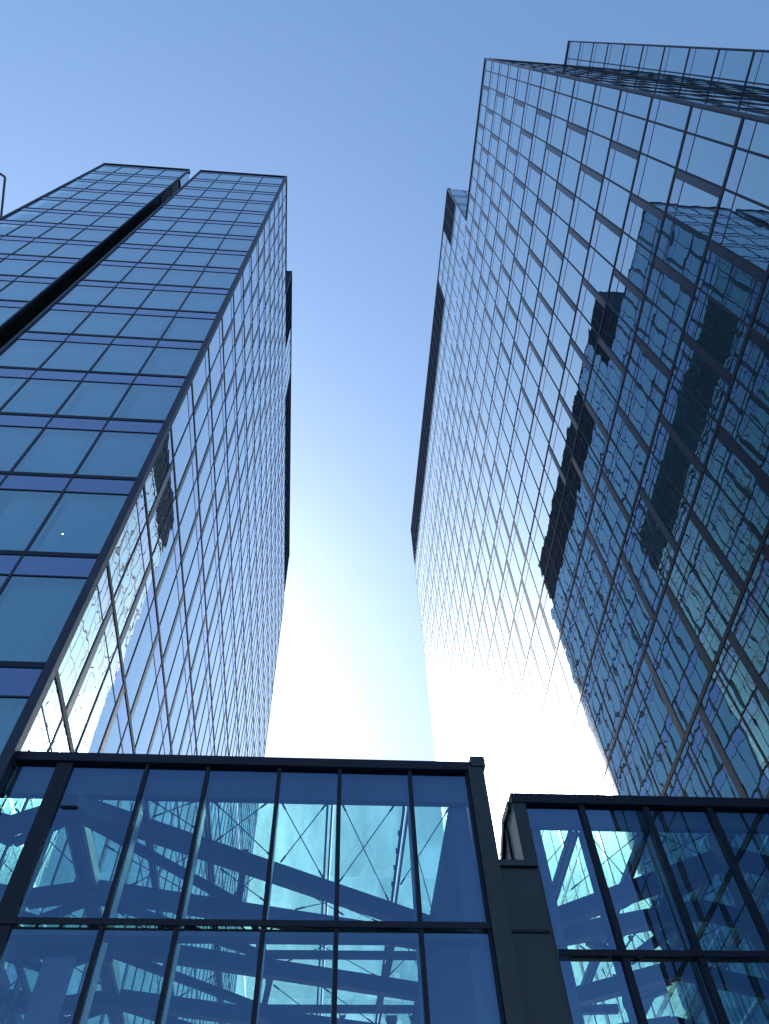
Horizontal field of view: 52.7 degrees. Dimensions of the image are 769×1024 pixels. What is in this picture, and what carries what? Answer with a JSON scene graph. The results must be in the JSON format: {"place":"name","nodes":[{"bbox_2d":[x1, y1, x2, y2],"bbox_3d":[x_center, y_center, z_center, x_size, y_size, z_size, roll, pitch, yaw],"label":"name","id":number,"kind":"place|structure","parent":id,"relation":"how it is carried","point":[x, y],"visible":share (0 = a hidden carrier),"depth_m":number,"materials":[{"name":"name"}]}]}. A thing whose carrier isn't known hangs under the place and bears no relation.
{"place":"outdoors","nodes":[
{"label":"outdoors","id":0,"kind":"place"},
{"bbox_2d":[0,163,291,1023],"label":"glass tower","id":1,"kind":"structure","parent":0,"point":[144,389],"depth_m":28.13,"materials":[{"name":"blue glass"}]},
{"bbox_2d":[0,426,42,470],"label":"window","id":2,"kind":"structure","parent":1,"relation":"in","point":[14,441],"depth_m":21.49,"materials":[{"name":"blue glass"}]},
{"bbox_2d":[0,282,48,300],"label":"window","id":3,"kind":"structure","parent":1,"relation":"in","point":[26,291],"depth_m":32.82,"materials":[{"name":"blue glass"}]},
{"bbox_2d":[0,708,49,860],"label":"window","id":4,"kind":"structure","parent":1,"relation":"in","point":[37,738],"depth_m":12.90,"materials":[{"name":"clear glass"}]},
{"bbox_2d":[0,749,50,898],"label":"window","id":5,"kind":"structure","parent":1,"relation":"in","point":[7,867],"depth_m":12.68,"materials":[{"name":"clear glass"}]},
{"bbox_2d":[0,339,61,367],"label":"window","id":6,"kind":"structure","parent":1,"relation":"in","point":[21,353],"depth_m":27.03,"materials":[{"name":"blue glass"}]},
{"bbox_2d":[0,379,78,413],"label":"window","id":7,"kind":"structure","parent":1,"relation":"in","point":[38,396],"depth_m":24.10,"materials":[{"name":"blue glass"}]},
{"bbox_2d":[15,827,66,963],"bbox_3d":[-6.258,6.626,14.158,0.031,2.620,1.214,3,-58,-4],"label":"window","id":8,"kind":"structure","parent":1,"relation":"in","point":[46,874],"depth_m":14.41,"materials":[{"name":"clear glass"}]},
{"bbox_2d":[24,844,75,993],"bbox_3d":[-6.349,7.707,14.825,0.031,2.620,1.214,3,-58,-4],"label":"window","id":9,"kind":"structure","parent":1,"relation":"in","point":[66,873],"depth_m":14.30,"materials":[{"name":"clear glass"}]},
{"bbox_2d":[13,429,99,473],"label":"window","id":10,"kind":"structure","parent":1,"relation":"in","point":[61,451],"depth_m":21.21,"materials":[{"name":"blue glass"}]},
{"bbox_2d":[27,310,89,332],"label":"window","id":11,"kind":"structure","parent":1,"relation":"in","point":[52,320],"depth_m":29.96,"materials":[{"name":"blue glass"}]},
{"bbox_2d":[41,342,107,369],"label":"window","id":12,"kind":"structure","parent":1,"relation":"in","point":[72,356],"depth_m":27.09,"materials":[{"name":"blue glass"}]},
{"bbox_2d":[58,588,102,706],"bbox_3d":[-6.191,2.701,15.847,0.030,2.620,1.022,3,-58,-4],"label":"window","id":13,"kind":"structure","parent":1,"relation":"in","point":[71,667],"depth_m":15.76,"materials":[{"name":"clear glass"}]},
{"bbox_2d":[58,285,112,304],"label":"window","id":14,"kind":"structure","parent":1,"relation":"in","point":[92,295],"depth_m":32.95,"materials":[{"name":"blue glass"}]},
{"bbox_2d":[68,634,108,750],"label":"window","id":15,"kind":"structure","parent":1,"relation":"in","point":[80,713],"depth_m":16.44,"materials":[{"name":"white glass"}]},
{"bbox_2d":[57,382,129,416],"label":"window","id":16,"kind":"structure","parent":1,"relation":"in","point":[95,399],"depth_m":24.20,"materials":[{"name":"blue glass"}]},
{"bbox_2d":[78,669,114,752],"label":"window","id":17,"kind":"structure","parent":1,"relation":"in","point":[95,731],"depth_m":17.35,"materials":[{"name":"blue glass"}]},
{"bbox_2d":[74,312,131,335],"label":"window","id":18,"kind":"structure","parent":1,"relation":"in","point":[96,323],"depth_m":30.07,"materials":[{"name":"blue glass"}]},
{"bbox_2d":[77,431,157,476],"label":"window","id":19,"kind":"structure","parent":1,"relation":"in","point":[124,454],"depth_m":21.32,"materials":[{"name":"blue glass"}]},
{"bbox_2d":[91,345,153,372],"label":"window","id":20,"kind":"structure","parent":1,"relation":"in","point":[117,358],"depth_m":27.19,"materials":[{"name":"blue glass"}]},
{"bbox_2d":[109,504,139,594],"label":"window","id":21,"kind":"structure","parent":1,"relation":"in","point":[118,562],"depth_m":18.76,"materials":[{"name":"blue glass"}]},
{"bbox_2d":[100,288,150,306],"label":"window","id":22,"kind":"structure","parent":1,"relation":"in","point":[125,297],"depth_m":33.05,"materials":[{"name":"blue glass"}]},
{"bbox_2d":[114,540,143,635],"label":"window","id":23,"kind":"structure","parent":1,"relation":"in","point":[126,594],"depth_m":19.39,"materials":[{"name":"blue glass"}]},
{"bbox_2d":[121,585,147,675],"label":"window","id":24,"kind":"structure","parent":1,"relation":"in","point":[131,639],"depth_m":20.11,"materials":[{"name":"blue glass"}]},
{"bbox_2d":[126,616,151,712],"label":"window","id":25,"kind":"structure","parent":1,"relation":"in","point":[134,677],"depth_m":20.72,"materials":[{"name":"blue glass"}]},
{"bbox_2d":[132,656,155,745],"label":"window","id":26,"kind":"structure","parent":1,"relation":"in","point":[148,686],"depth_m":21.46,"materials":[{"name":"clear glass"}]},
{"bbox_2d":[118,315,172,337],"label":"window","id":27,"kind":"structure","parent":1,"relation":"in","point":[139,325],"depth_m":30.17,"materials":[{"name":"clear glass"}]},
{"bbox_2d":[0,166,290,1023],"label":"window","id":28,"kind":"structure","parent":1,"relation":"in","point":[6,246],"depth_m":45.15,"materials":[{"name":"blue glass"}]},
{"bbox_2d":[113,384,180,419],"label":"window","id":29,"kind":"structure","parent":1,"relation":"in","point":[141,401],"depth_m":24.30,"materials":[{"name":"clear glass"}]},
{"bbox_2d":[136,683,158,753],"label":"window","id":30,"kind":"structure","parent":1,"relation":"in","point":[148,727],"depth_m":22.25,"materials":[{"name":"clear glass"}]},
{"bbox_2d":[145,442,167,514],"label":"window","id":31,"kind":"structure","parent":1,"relation":"in","point":[155,479],"depth_m":21.75,"materials":[{"name":"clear glass"}]},
{"bbox_2d":[149,480,170,553],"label":"window","id":32,"kind":"structure","parent":1,"relation":"in","point":[157,522],"depth_m":22.43,"materials":[{"name":"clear glass"}]},
{"bbox_2d":[153,511,173,588],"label":"window","id":33,"kind":"structure","parent":1,"relation":"in","point":[162,551],"depth_m":23.05,"materials":[{"name":"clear glass"}]},
{"bbox_2d":[141,290,188,309],"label":"window","id":34,"kind":"structure","parent":1,"relation":"in","point":[158,299],"depth_m":33.16,"materials":[{"name":"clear glass"}]},
{"bbox_2d":[140,347,198,375],"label":"window","id":35,"kind":"structure","parent":1,"relation":"in","point":[163,361],"depth_m":27.29,"materials":[{"name":"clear glass"}]},
{"bbox_2d":[160,577,178,654],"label":"window","id":36,"kind":"structure","parent":1,"relation":"in","point":[173,603],"depth_m":24.39,"materials":[{"name":"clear glass"}]},
{"bbox_2d":[162,317,213,340],"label":"window","id":37,"kind":"structure","parent":1,"relation":"in","point":[180,328],"depth_m":30.28,"materials":[{"name":"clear glass"}]},
{"bbox_2d":[180,293,225,311],"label":"window","id":38,"kind":"structure","parent":1,"relation":"in","point":[195,301],"depth_m":33.26,"materials":[{"name":"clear glass"}]},
{"bbox_2d":[0,751,526,1023],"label":"glass pavilion","id":39,"kind":"structure","parent":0,"point":[459,939],"depth_m":12.74,"materials":[{"name":"blue glass"}]},
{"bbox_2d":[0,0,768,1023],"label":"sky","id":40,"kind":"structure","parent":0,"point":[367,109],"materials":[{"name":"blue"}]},
{"bbox_2d":[410,40,768,1023],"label":"glass tower","id":41,"kind":"structure","parent":0,"point":[590,528],"depth_m":28.89,"materials":[{"name":"blue glass"}]},
{"bbox_2d":[561,643,581,708],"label":"window","id":42,"kind":"structure","parent":41,"relation":"in","point":[568,667],"depth_m":31.05,"materials":[{"name":"white glass"}]},
{"bbox_2d":[565,493,585,549],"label":"window","id":43,"kind":"structure","parent":41,"relation":"in","point":[574,518],"depth_m":31.35,"materials":[{"name":"blue glass"}]},
{"bbox_2d":[567,618,588,683],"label":"window","id":44,"kind":"structure","parent":41,"relation":"in","point":[577,651],"depth_m":30.37,"materials":[{"name":"blue glass"}]},
{"bbox_2d":[573,594,595,658],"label":"window","id":45,"kind":"structure","parent":41,"relation":"in","point":[585,629],"depth_m":29.72,"materials":[{"name":"blue glass"}]},
{"bbox_2d":[576,315,597,363],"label":"window","id":46,"kind":"structure","parent":41,"relation":"in","point":[586,339],"depth_m":30.99,"materials":[{"name":"blue glass"}]},
{"bbox_2d":[578,437,600,494],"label":"window","id":47,"kind":"structure","parent":41,"relation":"in","point":[588,464],"depth_m":30.02,"materials":[{"name":"blue glass"}]},
{"bbox_2d":[579,567,602,633],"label":"window","id":48,"kind":"structure","parent":41,"relation":"in","point":[591,600],"depth_m":29.06,"materials":[{"name":"blue glass"}]},
{"bbox_2d":[415,42,768,1023],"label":"window","id":49,"kind":"structure","parent":41,"relation":"in","point":[704,59],"depth_m":42.79,"materials":[{"name":"blue glass"}]},
{"bbox_2d":[581,706,606,782],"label":"window","id":50,"kind":"structure","parent":41,"relation":"in","point":[589,730],"depth_m":28.07,"materials":[{"name":"white glass"}]},
{"bbox_2d":[584,413,606,463],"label":"window","id":51,"kind":"structure","parent":41,"relation":"in","point":[596,440],"depth_m":29.42,"materials":[{"name":"blue glass"}]},
{"bbox_2d":[586,544,609,605],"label":"window","id":52,"kind":"structure","parent":41,"relation":"in","point":[596,571],"depth_m":28.44,"materials":[{"name":"blue glass"}]},
{"bbox_2d":[586,133,609,174],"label":"window","id":53,"kind":"structure","parent":41,"relation":"in","point":[598,149],"depth_m":30.63,"materials":[{"name":"blue glass"}]},
{"bbox_2d":[588,252,612,299],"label":"window","id":54,"kind":"structure","parent":41,"relation":"in","point":[601,271],"depth_m":29.65,"materials":[{"name":"blue glass"}]},
{"bbox_2d":[588,681,614,757],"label":"window","id":55,"kind":"structure","parent":41,"relation":"in","point":[606,732],"depth_m":27.40,"materials":[{"name":"blue glass"}]},
{"bbox_2d":[591,377,615,433],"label":"window","id":56,"kind":"structure","parent":41,"relation":"in","point":[602,403],"depth_m":28.68,"materials":[{"name":"blue glass"}]},
{"bbox_2d":[593,511,619,576],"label":"window","id":57,"kind":"structure","parent":41,"relation":"in","point":[603,537],"depth_m":27.71,"materials":[{"name":"blue glass"}]},
{"bbox_2d":[595,223,619,264],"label":"window","id":58,"kind":"structure","parent":41,"relation":"in","point":[607,242],"depth_m":29.06,"materials":[{"name":"blue glass"}]},
{"bbox_2d":[596,655,623,731],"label":"window","id":59,"kind":"structure","parent":41,"relation":"in","point":[608,689],"depth_m":26.73,"materials":[{"name":"blue glass"}]},
{"bbox_2d":[598,350,622,400],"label":"window","id":60,"kind":"structure","parent":41,"relation":"in","point":[611,376],"depth_m":28.07,"materials":[{"name":"blue glass"}]},
{"bbox_2d":[599,831,624,884],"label":"window","id":61,"kind":"structure","parent":41,"relation":"in","point":[609,840],"depth_m":25.72,"materials":[{"name":"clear glass"}]},
{"bbox_2d":[601,486,626,547],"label":"window","id":62,"kind":"structure","parent":41,"relation":"in","point":[611,511],"depth_m":27.09,"materials":[{"name":"blue glass"}]},
{"bbox_2d":[602,181,629,228],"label":"window","id":63,"kind":"structure","parent":41,"relation":"in","point":[616,200],"depth_m":28.31,"materials":[{"name":"blue glass"}]},
{"bbox_2d":[603,627,632,704],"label":"window","id":64,"kind":"structure","parent":41,"relation":"in","point":[622,675],"depth_m":26.06,"materials":[{"name":"blue glass"}]},
{"bbox_2d":[605,310,633,366],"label":"window","id":65,"kind":"structure","parent":41,"relation":"in","point":[619,337],"depth_m":27.35,"materials":[{"name":"blue glass"}]},
{"bbox_2d":[608,449,637,515],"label":"window","id":66,"kind":"structure","parent":41,"relation":"in","point":[620,477],"depth_m":26.37,"materials":[{"name":"blue glass"}]},
{"bbox_2d":[610,151,636,190],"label":"window","id":67,"kind":"structure","parent":41,"relation":"in","point":[623,168],"depth_m":27.72,"materials":[{"name":"blue glass"}]},
{"bbox_2d":[612,597,642,674],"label":"window","id":68,"kind":"structure","parent":41,"relation":"in","point":[626,634],"depth_m":25.40,"materials":[{"name":"blue glass"}]},
{"bbox_2d":[613,281,641,330],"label":"window","id":69,"kind":"structure","parent":41,"relation":"in","point":[626,304],"depth_m":26.73,"materials":[{"name":"blue glass"}]},
{"bbox_2d":[616,422,645,481],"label":"window","id":70,"kind":"structure","parent":41,"relation":"in","point":[629,448],"depth_m":25.76,"materials":[{"name":"blue glass"}]},
{"bbox_2d":[618,114,645,150],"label":"window","id":71,"kind":"structure","parent":41,"relation":"in","point":[631,129],"depth_m":27.06,"materials":[{"name":"blue glass"}]},
{"bbox_2d":[620,572,651,644],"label":"window","id":72,"kind":"structure","parent":41,"relation":"in","point":[641,620],"depth_m":24.78,"materials":[{"name":"blue glass"}]},
{"bbox_2d":[621,238,652,292],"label":"window","id":73,"kind":"structure","parent":41,"relation":"in","point":[637,261],"depth_m":26.01,"materials":[{"name":"blue glass"}]},
{"bbox_2d":[624,729,658,795],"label":"window","id":74,"kind":"structure","parent":41,"relation":"in","point":[644,783],"depth_m":23.99,"materials":[{"name":"blue glass"}]},
{"bbox_2d":[625,380,658,446],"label":"window","id":75,"kind":"structure","parent":41,"relation":"in","point":[639,410],"depth_m":25.03,"materials":[{"name":"blue glass"}]},
{"bbox_2d":[630,205,661,252],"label":"window","id":76,"kind":"structure","parent":41,"relation":"in","point":[645,228],"depth_m":25.39,"materials":[{"name":"blue glass"}]},
{"bbox_2d":[629,534,664,613],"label":"window","id":77,"kind":"structure","parent":41,"relation":"in","point":[651,582],"depth_m":24.06,"materials":[{"name":"blue glass"}]},
{"bbox_2d":[634,350,667,408],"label":"window","id":78,"kind":"structure","parent":41,"relation":"in","point":[647,375],"depth_m":24.42,"materials":[{"name":"blue glass"}]},
{"bbox_2d":[634,700,670,794],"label":"window","id":79,"kind":"structure","parent":41,"relation":"in","point":[658,762],"depth_m":23.07,"materials":[{"name":"blue glass"}]},
{"bbox_2d":[638,506,673,579],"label":"window","id":80,"kind":"structure","parent":41,"relation":"in","point":[661,551],"depth_m":23.44,"materials":[{"name":"blue glass"}]},
{"bbox_2d":[639,157,673,210],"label":"window","id":81,"kind":"structure","parent":41,"relation":"in","point":[657,176],"depth_m":24.67,"materials":[{"name":"blue glass"}]},
{"bbox_2d":[643,305,680,369],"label":"window","id":82,"kind":"structure","parent":41,"relation":"in","point":[661,336],"depth_m":23.69,"materials":[{"name":"blue glass"}]},
{"bbox_2d":[643,675,681,764],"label":"window","id":83,"kind":"structure","parent":41,"relation":"in","point":[668,733],"depth_m":22.47,"materials":[{"name":"blue glass"}]},
{"bbox_2d":[648,124,682,165],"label":"window","id":84,"kind":"structure","parent":41,"relation":"in","point":[665,144],"depth_m":24.07,"materials":[{"name":"blue glass"}]},
{"bbox_2d":[648,464,688,542],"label":"window","id":85,"kind":"structure","parent":41,"relation":"in","point":[672,509],"depth_m":22.71,"materials":[{"name":"blue glass"}]},
{"bbox_2d":[653,271,691,327],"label":"window","id":86,"kind":"structure","parent":41,"relation":"in","point":[670,297],"depth_m":23.08,"materials":[{"name":"blue glass"}]},
{"bbox_2d":[656,100,689,129],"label":"window","id":87,"kind":"structure","parent":41,"relation":"in","point":[671,114],"depth_m":23.64,"materials":[{"name":"blue glass"}]},
{"bbox_2d":[654,637,696,732],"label":"window","id":88,"kind":"structure","parent":41,"relation":"in","point":[682,699],"depth_m":21.74,"materials":[{"name":"blue glass"}]},
{"bbox_2d":[659,432,699,504],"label":"window","id":89,"kind":"structure","parent":41,"relation":"in","point":[684,475],"depth_m":22.10,"materials":[{"name":"blue glass"}]},
{"bbox_2d":[664,220,706,283],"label":"window","id":90,"kind":"structure","parent":41,"relation":"in","point":[685,248],"depth_m":22.35,"materials":[{"name":"blue glass"}]},
{"bbox_2d":[665,609,708,697],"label":"window","id":91,"kind":"structure","parent":41,"relation":"in","point":[692,664],"depth_m":21.13,"materials":[{"name":"blue glass"}]},
{"bbox_2d":[670,386,715,463],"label":"window","id":92,"kind":"structure","parent":41,"relation":"in","point":[690,421],"depth_m":21.37,"materials":[{"name":"blue glass"}]},
{"bbox_2d":[675,182,718,236],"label":"window","id":93,"kind":"structure","parent":41,"relation":"in","point":[696,207],"depth_m":21.74,"materials":[{"name":"blue glass"}]},
{"bbox_2d":[676,795,720,901],"bbox_3d":[8.080,8.816,20.161,0.031,2.620,1.214,3,-58,-4],"label":"window","id":94,"kind":"structure","parent":41,"relation":"in","point":[698,845],"depth_m":20.11,"materials":[{"name":"blue glass"}]},
{"bbox_2d":[677,565,725,662],"bbox_3d":[8.337,2.646,20.465,0.031,2.620,1.214,3,-58,-4],"label":"window","id":95,"kind":"structure","parent":41,"relation":"in","point":[703,617],"depth_m":20.39,"materials":[{"name":"blue glass"}]},
{"bbox_2d":[682,350,728,419],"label":"window","id":96,"kind":"structure","parent":41,"relation":"in","point":[706,386],"depth_m":20.76,"materials":[{"name":"blue glass"}]},
{"bbox_2d":[686,137,732,185],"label":"window","id":97,"kind":"structure","parent":41,"relation":"in","point":[709,160],"depth_m":21.08,"materials":[{"name":"blue glass"}]},
{"bbox_2d":[684,763,735,881],"bbox_3d":[8.171,7.734,19.494,0.031,2.620,1.214,3,-58,-4],"label":"window","id":98,"kind":"structure","parent":41,"relation":"in","point":[697,786],"depth_m":20.14,"materials":[{"name":"blue glass"}]},
{"bbox_2d":[689,533,739,623],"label":"window","id":99,"kind":"structure","parent":41,"relation":"in","point":[720,587],"depth_m":19.78,"materials":[{"name":"blue glass"}]},
{"bbox_2d":[696,110,740,144],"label":"window","id":100,"kind":"structure","parent":41,"relation":"in","point":[712,125],"depth_m":20.65,"materials":[{"name":"blue glass"}]},
{"bbox_2d":[694,297,747,373],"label":"window","id":101,"kind":"structure","parent":41,"relation":"in","point":[719,333],"depth_m":20.03,"materials":[{"name":"blue glass"}]},
{"bbox_2d":[698,735,745,847],"bbox_3d":[8.263,6.653,18.826,0.031,2.620,1.214,3,-58,-4],"label":"window","id":102,"kind":"structure","parent":41,"relation":"in","point":[718,779],"depth_m":19.25,"materials":[{"name":"blue glass"}]},
{"bbox_2d":[713,963,748,1023],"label":"window","id":103,"kind":"structure","parent":41,"relation":"in","point":[731,1002],"depth_m":18.00,"materials":[{"name":"blue glass"}]},
{"bbox_2d":[703,485,759,581],"bbox_3d":[8.519,0.484,19.130,0.032,2.620,1.214,3,-58,-4],"label":"window","id":104,"kind":"structure","parent":41,"relation":"in","point":[737,541],"depth_m":19.05,"materials":[{"name":"blue glass"}]},
{"bbox_2d":[708,256,761,324],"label":"window","id":105,"kind":"structure","parent":41,"relation":"in","point":[737,291],"depth_m":19.42,"materials":[{"name":"blue glass"}]},
{"bbox_2d":[720,51,752,80],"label":"window","id":106,"kind":"structure","parent":41,"relation":"in","point":[736,63],"depth_m":32.24,"materials":[{"name":"blue glass"}]},
{"bbox_2d":[712,692,768,797],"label":"window","id":107,"kind":"structure","parent":41,"relation":"in","point":[742,752],"depth_m":18.14,"materials":[{"name":"blue glass"}]},
{"bbox_2d":[717,448,768,537],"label":"window","id":108,"kind":"structure","parent":41,"relation":"in","point":[744,490],"depth_m":18.48,"materials":[{"name":"blue glass"}]},
{"bbox_2d":[722,196,768,270],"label":"window","id":109,"kind":"structure","parent":41,"relation":"in","point":[746,235],"depth_m":18.84,"materials":[{"name":"blue glass"}]},
{"bbox_2d":[722,928,768,1023],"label":"window","id":110,"kind":"structure","parent":41,"relation":"in","point":[757,1009],"depth_m":17.27,"materials":[{"name":"blue glass"}]},
{"bbox_2d":[727,659,768,762],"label":"window","id":111,"kind":"structure","parent":41,"relation":"in","point":[742,689],"depth_m":17.80,"materials":[{"name":"blue glass"}]},
{"bbox_2d":[732,392,768,476],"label":"window","id":112,"kind":"structure","parent":41,"relation":"in","point":[751,432],"depth_m":18.20,"materials":[{"name":"blue glass"}]},
{"bbox_2d":[737,153,768,205],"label":"window","id":113,"kind":"structure","parent":41,"relation":"in","point":[754,182],"depth_m":18.64,"materials":[{"name":"blue glass"}]},
{"bbox_2d":[743,610,768,689],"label":"window","id":114,"kind":"structure","parent":41,"relation":"in","point":[756,648],"depth_m":17.55,"materials":[{"name":"blue glass"}]},
{"bbox_2d":[748,350,768,407],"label":"window","id":115,"kind":"structure","parent":41,"relation":"in","point":[759,385],"depth_m":17.98,"materials":[{"name":"blue glass"}]},
{"bbox_2d":[500,793,768,1023],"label":"glass pavilion","id":116,"kind":"structure","parent":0,"point":[528,817],"depth_m":13.77,"materials":[{"name":"blue glass"}]},
{"label":"plaza ground","id":117,"kind":"structure","parent":0,"visible":0},
{"bbox_2d":[499,859,568,1023],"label":"link wall","id":118,"kind":"structure","parent":117,"relation":"on","point":[542,994],"depth_m":10.81,"materials":[{"name":"grey metal"}]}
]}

